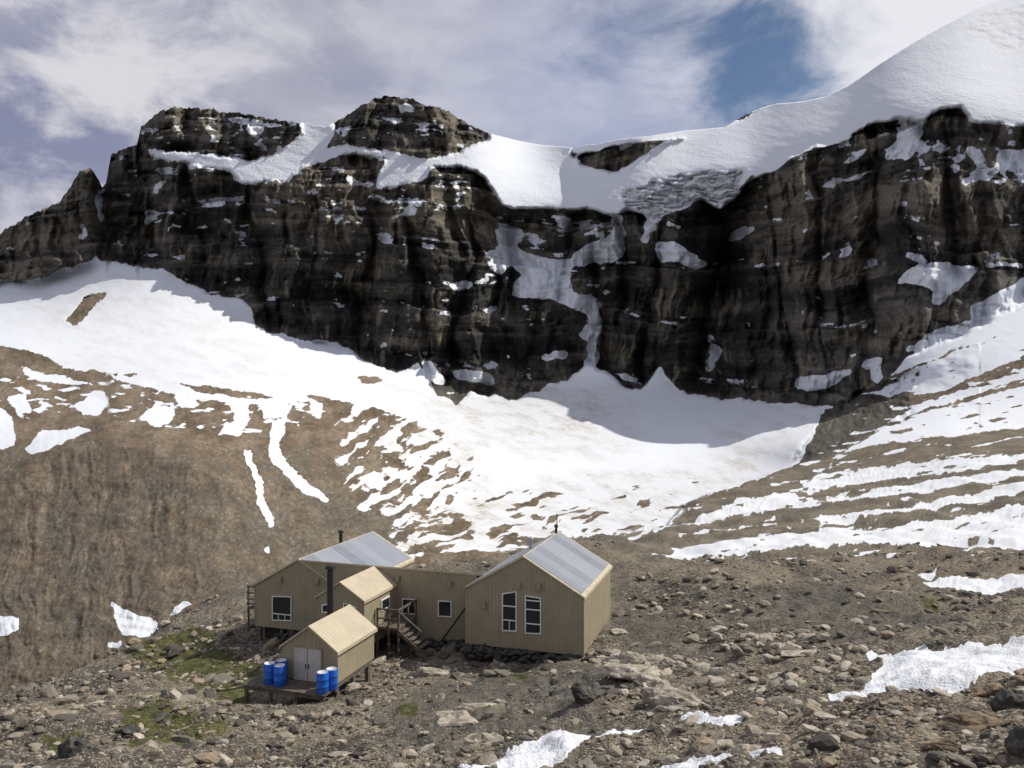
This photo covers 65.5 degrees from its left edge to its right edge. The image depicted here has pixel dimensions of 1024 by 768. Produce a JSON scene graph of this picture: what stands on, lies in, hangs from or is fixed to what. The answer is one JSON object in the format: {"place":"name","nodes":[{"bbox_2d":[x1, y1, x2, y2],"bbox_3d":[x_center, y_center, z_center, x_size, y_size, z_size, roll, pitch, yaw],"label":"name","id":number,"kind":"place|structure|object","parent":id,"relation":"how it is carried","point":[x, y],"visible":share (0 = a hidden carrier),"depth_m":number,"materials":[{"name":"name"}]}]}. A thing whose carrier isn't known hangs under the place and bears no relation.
{"place":"outdoors","nodes":[
{"label":"outdoors","id":0,"kind":"place"},
{"bbox_2d":[0,0,1000,233],"label":"sky","id":1,"kind":"structure","parent":0,"point":[80,80],"materials":[{"name":"white"}]},
{"bbox_2d":[502,594,502,630],"bbox_3d":[-0.517,12.412,43.341,0.060,2.063,0.039,0,0,18],"label":"hall window frame","id":2,"kind":"object","parent":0,"point":[502,612],"visible":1,"depth_m":43.32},
{"bbox_2d":[0,256,1023,767],"bbox_3d":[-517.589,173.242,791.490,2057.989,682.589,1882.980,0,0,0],"label":"ground","id":3,"kind":"structure","parent":0,"point":[170,444],"depth_m":160.76,"materials":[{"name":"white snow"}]},
{"bbox_2d":[57,735,100,758],"bbox_3d":[-14.473,12.317,26.422,1.382,1.603,1.167,0,0,33],"label":"boulder","id":4,"kind":"object","parent":3,"relation":"on","point":[70,746],"visible":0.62,"depth_m":25.98,"materials":[{"name":"grey stone"}]},
{"bbox_2d":[114,723,139,734],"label":"boulder","id":5,"kind":"object","parent":3,"relation":"on","point":[131,728],"visible":0.98,"depth_m":31.06,"materials":[{"name":"grey stone"}]},
{"bbox_2d":[180,742,195,750],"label":"boulder","id":6,"kind":"object","parent":3,"relation":"on","point":[191,745],"visible":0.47,"depth_m":27.74,"materials":[{"name":"grey stone"}]},
{"bbox_2d":[247,585,249,630],"bbox_3d":[-17.316,15.050,52.364,0.100,3.700,0.100,0,0,18],"label":"deck post","id":7,"kind":"object","parent":3,"relation":"on","point":[248,613],"visible":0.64,"depth_m":52.33,"materials":[{"name":"brown wood"}]},
{"bbox_2d":[258,626,262,640],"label":"pier","id":8,"kind":"structure","parent":3,"relation":"on","point":[260,633],"depth_m":50.31,"materials":[{"name":"brown wood"}]},
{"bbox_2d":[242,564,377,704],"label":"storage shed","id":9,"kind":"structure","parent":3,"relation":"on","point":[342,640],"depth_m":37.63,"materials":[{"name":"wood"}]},
{"bbox_2d":[264,661,275,684],"bbox_3d":[-11.301,13.478,37.161,0.570,0.940,0.570,0,0,0],"label":"blue barrel","id":10,"kind":"object","parent":9,"relation":"on","point":[268,672],"visible":0.81,"depth_m":36.92,"materials":[{"name":"plastic"}]},
{"bbox_2d":[273,663,285,686],"bbox_3d":[-10.762,13.478,36.881,0.570,0.940,0.570,0,0,0],"label":"blue barrel","id":11,"kind":"object","parent":9,"relation":"on","point":[279,674],"visible":1,"depth_m":36.67,"materials":[{"name":"plastic"}]},
{"bbox_2d":[275,658,287,679],"bbox_3d":[-10.863,13.478,37.544,0.570,0.940,0.570,0,0,0],"label":"blue barrel","id":12,"kind":"object","parent":9,"relation":"on","point":[282,660],"visible":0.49,"depth_m":37.47,"materials":[{"name":"plastic"}]},
{"bbox_2d":[294,647,320,681],"bbox_3d":[-9.608,13.196,37.452,1.444,1.539,0.039,0,0,18],"label":"double door","id":13,"kind":"structure","parent":9,"relation":"in","point":[300,654],"depth_m":37.45,"materials":[{"name":"grey metal"}]},
{"bbox_2d":[316,670,328,694],"bbox_3d":[-8.559,13.478,36.007,0.570,0.940,0.570,0,0,0],"label":"blue barrel","id":14,"kind":"object","parent":9,"relation":"on","point":[322,682],"visible":1,"depth_m":35.80,"materials":[{"name":"plastic"}]},
{"bbox_2d":[326,666,337,690],"bbox_3d":[-8.242,13.478,36.430,0.570,0.940,0.570,0,0,0],"label":"blue barrel","id":15,"kind":"object","parent":9,"relation":"on","point":[333,678],"visible":0.88,"depth_m":36.22,"materials":[{"name":"plastic"}]},
{"bbox_2d":[255,561,412,629],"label":"wing walls","id":16,"kind":"structure","parent":3,"relation":"on","point":[267,589],"depth_m":49.73,"materials":[{"name":"beige wood"}]},
{"bbox_2d":[254,586,255,624],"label":"corner trim","id":17,"kind":"structure","parent":16,"relation":"attached to","point":[254,605],"depth_m":50.25,"materials":[{"name":"wood"}]},
{"bbox_2d":[253,559,297,585],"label":"wing roof slab","id":18,"kind":"structure","parent":16,"relation":"on","point":[275,572],"depth_m":49.70,"materials":[{"name":"grey metal"}]},
{"bbox_2d":[273,597,290,619],"bbox_3d":[-14.331,13.985,49.659,1.417,1.629,0.040,0,0,18],"label":"wing window glass","id":19,"kind":"object","parent":16,"relation":"attached to","point":[281,605],"visible":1,"depth_m":49.63,"materials":[{"name":"black glass"}]},
{"bbox_2d":[338,530,343,542],"bbox_3d":[-11.802,10.975,54.936,0.384,1.850,0.384,0,0,18],"label":"chimney","id":20,"kind":"object","parent":16,"relation":"on","point":[340,536],"visible":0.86,"depth_m":54.84,"materials":[{"name":"black metal"}]},
{"bbox_2d":[298,531,413,584],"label":"wing roof slab","id":21,"kind":"structure","parent":16,"relation":"on","point":[411,559],"depth_m":55.30,"materials":[{"name":"grey metal"}]},
{"bbox_2d":[301,532,409,566],"bbox_3d":[-10.185,11.675,53.364,3.034,1.736,9.390,0,0,18],"label":"wing roof sheet","id":22,"kind":"object","parent":21,"relation":"on","point":[372,548],"visible":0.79,"depth_m":54.53,"materials":[{"name":"grey metal"}]},
{"bbox_2d":[326,751,353,758],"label":"boulder","id":23,"kind":"object","parent":3,"relation":"on","point":[334,754],"visible":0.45,"depth_m":23.03,"materials":[{"name":"beige stone"}]},
{"bbox_2d":[265,627,445,643],"bbox_3d":[-7.578,15.750,52.564,14.300,1.700,8.700,0,0,18],"label":"crawlspace","id":24,"kind":"object","parent":3,"relation":"on","point":[270,632],"depth_m":50.46,"materials":[{"name":"black"}]},
{"bbox_2d":[300,562,478,641],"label":"link walls","id":25,"kind":"structure","parent":24,"relation":"on","point":[427,590],"depth_m":46.75,"materials":[{"name":"beige wood"}]},
{"bbox_2d":[299,560,483,576],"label":"link roof","id":26,"kind":"structure","parent":25,"relation":"on","point":[478,575],"depth_m":47.19,"materials":[{"name":"beige metal"}]},
{"bbox_2d":[403,598,414,612],"bbox_3d":[-6.065,13.111,46.973,0.887,0.962,0.041,0,0,18],"label":"link window glass","id":27,"kind":"object","parent":25,"relation":"in","point":[411,607],"visible":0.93,"depth_m":46.94,"materials":[{"name":"black glass"}]},
{"bbox_2d":[439,600,450,615],"bbox_3d":[-3.888,13.047,46.266,0.861,0.985,0.040,0,0,18],"label":"link window glass","id":28,"kind":"object","parent":25,"relation":"in","point":[444,608],"visible":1,"depth_m":46.26,"materials":[{"name":"black glass"}]},
{"bbox_2d":[440,608,464,641],"bbox_3d":[-3.385,13.815,45.577,1.731,2.206,0.100,0,0,18],"label":"drain pipe","id":29,"kind":"object","parent":25,"relation":"attached to","point":[451,627],"visible":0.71,"depth_m":45.53,"materials":[{"name":"black metal"}]},
{"bbox_2d":[317,584,395,642],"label":"porch walls","id":30,"kind":"structure","parent":3,"relation":"on","point":[341,594],"depth_m":44.23,"materials":[{"name":"beige wood"}]},
{"bbox_2d":[315,582,339,597],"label":"porch roof slab","id":31,"kind":"structure","parent":30,"relation":"on","point":[326,590],"depth_m":44.10,"materials":[{"name":"beige metal"}]},
{"bbox_2d":[339,565,397,601],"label":"porch roof slab","id":32,"kind":"structure","parent":30,"relation":"on","point":[368,584],"depth_m":45.30,"materials":[{"name":"beige metal"}]},
{"bbox_2d":[364,584,397,603],"bbox_3d":[-7.383,11.916,45.313,0.032,0.110,4.188,0,0,18],"label":"porch eave flashing","id":33,"kind":"object","parent":32,"relation":"attached to","point":[369,600],"visible":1,"depth_m":45.08,"materials":[{"name":"beige metal"}]},
{"bbox_2d":[382,597,388,607],"bbox_3d":[-7.294,12.625,45.848,0.030,0.517,0.898,0,0,18],"label":"porch side window","id":34,"kind":"structure","parent":30,"relation":"attached to","point":[385,603],"depth_m":45.85,"materials":[{"name":"black glass"}]},
{"bbox_2d":[374,634,387,651],"bbox_3d":[-8.855,15.200,45.882,2.400,1.600,3.400,0,0,18],"label":"crawlspace","id":35,"kind":"object","parent":3,"relation":"on","point":[383,641],"depth_m":46.16,"materials":[{"name":"black"}]},
{"bbox_2d":[388,610,389,657],"bbox_3d":[-6.884,14.000,44.505,0.100,2.800,0.100,0,0,18],"label":"landing post","id":36,"kind":"object","parent":3,"relation":"on","point":[388,634],"visible":0.64,"depth_m":44.45,"materials":[{"name":"brown wood"}]},
{"bbox_2d":[378,614,415,630],"bbox_3d":[-6.608,13.675,45.678,1.400,0.150,2.400,0,0,18],"label":"landing","id":37,"kind":"object","parent":3,"relation":"on","point":[383,625],"visible":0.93,"depth_m":45.24,"materials":[{"name":"brown wood"}]},
{"bbox_2d":[376,609,378,654],"bbox_3d":[-7.550,14.000,44.722,0.100,2.800,0.100,0,0,18],"label":"landing post","id":38,"kind":"object","parent":37,"relation":"attached to","point":[377,633],"visible":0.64,"depth_m":44.69,"materials":[{"name":"brown wood"}]},
{"bbox_2d":[376,608,399,611],"bbox_3d":[-6.933,12.605,44.516,1.400,0.090,0.090,0,0,18],"label":"landing rail","id":39,"kind":"object","parent":37,"relation":"attached to","point":[386,609],"visible":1,"depth_m":44.47,"materials":[{"name":"brown wood"}]},
{"bbox_2d":[378,617,399,620],"bbox_3d":[-6.933,13.115,44.516,1.400,0.070,0.090,0,0,18],"label":"landing rail","id":40,"kind":"object","parent":37,"relation":"attached to","point":[387,618],"visible":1,"depth_m":44.46,"materials":[{"name":"brown wood"}]},
{"bbox_2d":[398,599,416,610],"bbox_3d":[-5.955,12.605,45.439,0.090,0.090,2.250,0,0,18],"label":"landing rail","id":41,"kind":"object","parent":37,"relation":"attached to","point":[406,605],"visible":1,"depth_m":45.38,"materials":[{"name":"brown wood"}]},
{"bbox_2d":[407,605,408,651],"bbox_3d":[-5.942,14.000,45.461,0.100,2.800,0.100,0,0,18],"label":"landing post","id":42,"kind":"object","parent":37,"relation":"attached to","point":[407,625],"visible":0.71,"depth_m":45.42,"materials":[{"name":"brown wood"}]},
{"bbox_2d":[398,611,420,632],"bbox_3d":[-5.662,13.150,44.061,1.400,1.100,0.070,0,0,18],"label":"stair rail","id":43,"kind":"object","parent":37,"relation":"attached to","point":[409,621],"visible":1,"depth_m":44.03,"materials":[{"name":"brown wood"}]},
{"bbox_2d":[398,630,422,655],"bbox_3d":[-5.614,14.300,44.046,1.500,1.300,0.070,0,0,18],"label":"stair stringer","id":44,"kind":"object","parent":37,"relation":"attached to","point":[408,641],"visible":1,"depth_m":44.02,"materials":[{"name":"brown wood"}]},
{"bbox_2d":[415,600,416,639],"bbox_3d":[-5.603,14.000,46.508,0.100,2.800,0.100,0,0,18],"label":"landing post","id":45,"kind":"object","parent":37,"relation":"attached to","point":[416,616],"visible":0.64,"depth_m":46.45,"materials":[{"name":"brown wood"}]},
{"bbox_2d":[397,611,399,655],"bbox_3d":[-6.313,14.000,44.320,0.100,2.800,0.100,0,0,18],"label":"landing post","id":46,"kind":"object","parent":3,"relation":"on","point":[398,636],"visible":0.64,"depth_m":44.28,"materials":[{"name":"brown wood"}]},
{"bbox_2d":[401,626,411,632],"bbox_3d":[-5.991,13.815,44.794,0.280,0.070,1.100,0,0,18],"label":"step","id":47,"kind":"object","parent":3,"relation":"on","point":[405,629],"visible":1,"depth_m":44.73,"materials":[{"name":"brown wood"}]},
{"bbox_2d":[405,630,415,636],"bbox_3d":[-5.725,13.995,44.707,0.280,0.070,1.100,0,0,18],"label":"step","id":48,"kind":"object","parent":3,"relation":"on","point":[409,633],"visible":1,"depth_m":44.58,"materials":[{"name":"brown wood"}]},
{"bbox_2d":[409,633,420,640],"bbox_3d":[-5.459,14.175,44.621,0.280,0.070,1.100,0,0,18],"label":"step","id":49,"kind":"object","parent":3,"relation":"on","point":[414,637],"visible":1,"depth_m":44.58,"materials":[{"name":"brown wood"}]},
{"bbox_2d":[413,637,424,644],"bbox_3d":[-5.192,14.355,44.534,0.280,0.070,1.100,0,0,18],"label":"step","id":50,"kind":"object","parent":3,"relation":"on","point":[418,641],"visible":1,"depth_m":44.48,"materials":[{"name":"brown wood"}]},
{"bbox_2d":[418,641,429,647],"bbox_3d":[-4.926,14.535,44.448,0.280,0.070,1.100,0,0,18],"label":"step","id":51,"kind":"object","parent":3,"relation":"on","point":[424,644],"visible":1,"depth_m":44.35,"materials":[{"name":"brown wood"}]},
{"bbox_2d":[416,662,433,669],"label":"boulder","id":52,"kind":"object","parent":3,"relation":"on","point":[420,664],"visible":0.55,"depth_m":42.08,"materials":[{"name":"grey stone"}]},
{"bbox_2d":[417,667,451,676],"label":"boulder","id":53,"kind":"object","parent":3,"relation":"on","point":[427,671],"visible":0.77,"depth_m":40.63,"materials":[{"name":"grey stone"}]},
{"bbox_2d":[434,710,477,726],"bbox_3d":[-1.784,12.261,28.565,2.112,1.066,1.303,0,0,0],"label":"boulder","id":54,"kind":"object","parent":3,"relation":"on","point":[451,718],"visible":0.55,"depth_m":28.25,"materials":[{"name":"beige stone"}]},
{"bbox_2d":[455,703,495,712],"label":"boulder","id":55,"kind":"object","parent":3,"relation":"on","point":[469,708],"visible":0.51,"depth_m":31.11,"materials":[{"name":"beige stone"}]},
{"bbox_2d":[463,732,503,748],"bbox_3d":[-0.785,10.209,22.624,1.193,0.762,1.042,0,0,0],"label":"boulder","id":56,"kind":"object","parent":3,"relation":"on","point":[478,740],"visible":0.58,"depth_m":22.38,"materials":[{"name":"beige stone"}]},
{"bbox_2d":[0,536,1023,767],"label":"scree stones","id":57,"kind":"object","parent":3,"relation":"on","point":[821,740],"visible":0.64,"depth_m":32.71,"materials":[{"name":"grey stone"}]},
{"bbox_2d":[474,627,603,656],"bbox_3d":[1.735,14.950,46.437,6.000,1.300,6.400,0,0,18],"label":"crawlspace","id":58,"kind":"object","parent":3,"relation":"on","point":[543,653],"visible":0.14,"depth_m":43.79,"materials":[{"name":"black"}]},
{"bbox_2d":[466,558,609,655],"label":"hall walls","id":59,"kind":"structure","parent":58,"relation":"on","point":[561,618],"depth_m":43.08,"materials":[{"name":"beige wood"}]},
{"bbox_2d":[465,588,466,642],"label":"corner trim","id":60,"kind":"structure","parent":59,"relation":"attached to","point":[465,615],"depth_m":44.03,"materials":[{"name":"wood"}]},
{"bbox_2d":[464,537,549,588],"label":"hall roof slab","id":61,"kind":"structure","parent":59,"relation":"on","point":[495,571],"depth_m":43.46,"materials":[{"name":"grey metal"}]},
{"bbox_2d":[469,533,554,583],"bbox_3d":[0.217,10.190,47.087,3.132,1.823,7.300,0,0,18],"label":"hall roof sheet","id":62,"kind":"object","parent":61,"relation":"on","point":[514,557],"visible":1,"depth_m":46.20,"materials":[{"name":"grey metal"}]},
{"bbox_2d":[503,591,515,629],"bbox_3d":[-0.134,12.325,43.259,0.840,2.237,0.041,0,0,18],"label":"hall window glass","id":63,"kind":"object","parent":59,"relation":"in","point":[509,599],"visible":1,"depth_m":43.24,"materials":[{"name":"black glass"}]},
{"bbox_2d":[516,582,520,588],"bbox_3d":[0.357,10.878,42.993,0.220,0.320,0.199,0,0,18],"label":"wall lamp","id":64,"kind":"object","parent":59,"relation":"attached to","point":[518,585],"visible":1,"depth_m":42.91,"materials":[{"name":"metal"}]},
{"bbox_2d":[528,536,533,548],"bbox_3d":[1.100,9.625,46.748,0.384,1.350,0.384,0,0,18],"label":"chimney","id":65,"kind":"object","parent":59,"relation":"on","point":[530,539],"visible":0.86,"depth_m":46.64,"materials":[{"name":"silver metal"}]},
{"bbox_2d":[526,595,540,632],"bbox_3d":[1.140,12.420,42.845,0.915,2.079,0.040,0,0,18],"label":"hall window glass","id":66,"kind":"object","parent":59,"relation":"in","point":[532,616],"visible":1,"depth_m":42.84,"materials":[{"name":"black glass"}]},
{"bbox_2d":[523,531,611,597],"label":"hall roof slab","id":67,"kind":"structure","parent":59,"relation":"on","point":[591,586],"depth_m":43.01,"materials":[{"name":"grey metal"}]},
{"bbox_2d":[525,532,607,593],"bbox_3d":[3.325,10.190,46.078,3.132,1.823,7.300,0,0,18],"label":"hall roof sheet","id":68,"kind":"object","parent":67,"relation":"on","point":[570,562],"visible":1,"depth_m":45.64,"materials":[{"name":"grey metal"}]},
{"bbox_2d":[584,566,612,600],"bbox_3d":[5.001,11.322,45.533,0.032,0.110,7.720,0,0,18],"label":"hall eave flashing","id":69,"kind":"object","parent":67,"relation":"attached to","point":[585,598],"visible":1,"depth_m":44.93,"materials":[{"name":"beige metal"}]},
{"bbox_2d":[582,598,583,654],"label":"corner trim","id":70,"kind":"structure","parent":59,"relation":"attached to","point":[582,626],"depth_m":41.98,"materials":[{"name":"wood"}]},
{"bbox_2d":[548,688,572,696],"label":"boulder","id":71,"kind":"object","parent":3,"relation":"on","point":[564,691],"visible":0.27,"depth_m":33.76,"materials":[{"name":"grey stone"}]},
{"bbox_2d":[571,680,604,703],"bbox_3d":[2.758,11.124,28.674,1.369,0.974,0.722,0,0,-38],"label":"boulder","id":72,"kind":"object","parent":3,"relation":"on","point":[589,692],"visible":0.91,"depth_m":28.43,"materials":[{"name":"grey stone"}]},
{"bbox_2d":[597,656,605,663],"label":"boulder","id":73,"kind":"object","parent":3,"relation":"on","point":[601,659],"visible":0.14,"depth_m":40.00,"materials":[{"name":"grey stone"}]},
{"bbox_2d":[601,685,614,689],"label":"boulder","id":74,"kind":"object","parent":3,"relation":"on","point":[605,687],"visible":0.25,"depth_m":31.47,"materials":[{"name":"grey stone"}]},
{"bbox_2d":[607,628,626,634],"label":"boulder","id":75,"kind":"object","parent":3,"relation":"on","point":[617,631],"visible":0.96,"depth_m":46.27,"materials":[{"name":"beige stone"}]},
{"bbox_2d":[602,651,643,664],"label":"boulder","id":76,"kind":"object","parent":3,"relation":"on","point":[627,657],"visible":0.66,"depth_m":37.47,"materials":[{"name":"grey stone"}]},
{"bbox_2d":[600,662,660,681],"bbox_3d":[5.495,12.703,34.764,3.993,0.843,1.512,0,0,40],"label":"boulder","id":77,"kind":"object","parent":3,"relation":"on","point":[629,672],"visible":0.66,"depth_m":34.77,"materials":[{"name":"grey stone"}]},
{"bbox_2d":[630,674,670,688],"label":"boulder","id":78,"kind":"object","parent":3,"relation":"on","point":[652,681],"visible":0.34,"depth_m":31.61,"materials":[{"name":"grey stone"}]},
{"bbox_2d":[639,654,671,662],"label":"boulder","id":79,"kind":"object","parent":3,"relation":"on","point":[653,658],"visible":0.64,"depth_m":37.25,"materials":[{"name":"grey stone"}]},
{"bbox_2d":[639,685,700,708],"bbox_3d":[5.507,11.059,27.845,2.286,0.872,1.226,0,0,32],"label":"boulder","id":80,"kind":"object","parent":3,"relation":"on","point":[658,695],"visible":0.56,"depth_m":27.61,"materials":[{"name":"grey stone"}]},
{"bbox_2d":[656,705,689,710],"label":"boulder","id":81,"kind":"object","parent":3,"relation":"on","point":[667,708],"visible":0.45,"depth_m":24.98,"materials":[{"name":"beige stone"}]},
{"bbox_2d":[671,592,683,595],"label":"boulder","id":82,"kind":"object","parent":3,"relation":"on","point":[678,593],"visible":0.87,"depth_m":54.04,"materials":[{"name":"grey stone"}]},
{"bbox_2d":[710,625,728,632],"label":"boulder","id":83,"kind":"object","parent":3,"relation":"on","point":[719,629],"visible":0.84,"depth_m":43.87,"materials":[{"name":"beige stone"}]},
{"bbox_2d":[735,623,748,627],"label":"boulder","id":84,"kind":"object","parent":3,"relation":"on","point":[739,625],"visible":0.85,"depth_m":43.51,"materials":[{"name":"white stone"}]},
{"bbox_2d":[729,744,761,754],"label":"boulder","id":85,"kind":"object","parent":3,"relation":"on","point":[742,748],"visible":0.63,"depth_m":14.81,"materials":[{"name":"beige stone"}]},
{"bbox_2d":[780,649,820,657],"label":"boulder","id":86,"kind":"object","parent":3,"relation":"on","point":[790,653],"visible":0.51,"depth_m":33.88,"materials":[{"name":"beige stone"}]},
{"bbox_2d":[807,635,828,642],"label":"boulder","id":87,"kind":"object","parent":3,"relation":"on","point":[816,638],"visible":1,"depth_m":37.12,"materials":[{"name":"grey stone"}]},
{"bbox_2d":[869,609,890,613],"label":"boulder","id":88,"kind":"object","parent":3,"relation":"on","point":[878,611],"visible":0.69,"depth_m":43.18,"materials":[{"name":"beige stone"}]},
{"bbox_2d":[918,738,963,752],"bbox_3d":[6.287,5.306,11.665,0.604,0.219,0.360,0,0,23],"label":"boulder","id":89,"kind":"object","parent":3,"relation":"on","point":[946,745],"visible":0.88,"depth_m":11.61,"materials":[{"name":"brown stone"}]},
{"bbox_2d":[956,591,977,596],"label":"boulder","id":90,"kind":"object","parent":3,"relation":"on","point":[965,593],"visible":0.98,"depth_m":44.37,"materials":[{"name":"grey stone"}]},
{"bbox_2d":[936,710,1011,732],"bbox_3d":[7.590,5.697,13.294,1.324,0.411,0.622,0,0,-19],"label":"boulder","id":91,"kind":"object","parent":3,"relation":"on","point":[973,721],"visible":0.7,"depth_m":13.19,"materials":[{"name":"brown stone"}]},
{"bbox_2d":[973,682,1003,696],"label":"boulder","id":92,"kind":"object","parent":3,"relation":"on","point":[987,690],"visible":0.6,"depth_m":18.84,"materials":[{"name":"brown stone"}]},
{"bbox_2d":[990,686,1023,711],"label":"boulder","id":93,"kind":"object","parent":3,"relation":"on","point":[1003,699],"visible":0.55,"depth_m":16.17,"materials":[{"name":"grey stone"}]},
{"bbox_2d":[1004,725,1023,756],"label":"boulder","id":94,"kind":"object","parent":3,"relation":"on","point":[1014,743],"visible":0.91,"depth_m":10.83,"materials":[{"name":"grey stone"}]},
{"bbox_2d":[0,96,1023,406],"bbox_3d":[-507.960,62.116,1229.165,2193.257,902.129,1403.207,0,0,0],"label":"mountain","id":95,"kind":"structure","parent":0,"point":[392,234],"depth_m":890.91,"materials":[{"name":"black stone"}]},
{"bbox_2d":[497,0,1023,219],"bbox_3d":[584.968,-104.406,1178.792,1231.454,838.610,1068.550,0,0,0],"label":"glacier","id":96,"kind":"object","parent":95,"relation":"on","point":[971,64],"visible":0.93,"depth_m":879.97,"materials":[{"name":"white snow"}]},
{"bbox_2d":[516,591,516,631],"bbox_3d":[0.224,12.302,43.100,0.060,2.192,0.039,0,0,18],"label":"hall window frame","id":97,"kind":"object","parent":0,"point":[516,611],"visible":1,"depth_m":43.07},
{"bbox_2d":[525,596,525,632],"bbox_3d":[0.721,12.420,42.938,0.060,2.079,0.039,0,0,18],"label":"hall window frame","id":98,"kind":"object","parent":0,"point":[525,614],"visible":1,"depth_m":42.92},
{"bbox_2d":[540,598,540,633],"bbox_3d":[1.534,12.426,42.674,0.060,1.960,0.039,0,0,18],"label":"hall window frame","id":99,"kind":"object","parent":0,"point":[540,615],"visible":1,"depth_m":42.66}
]}

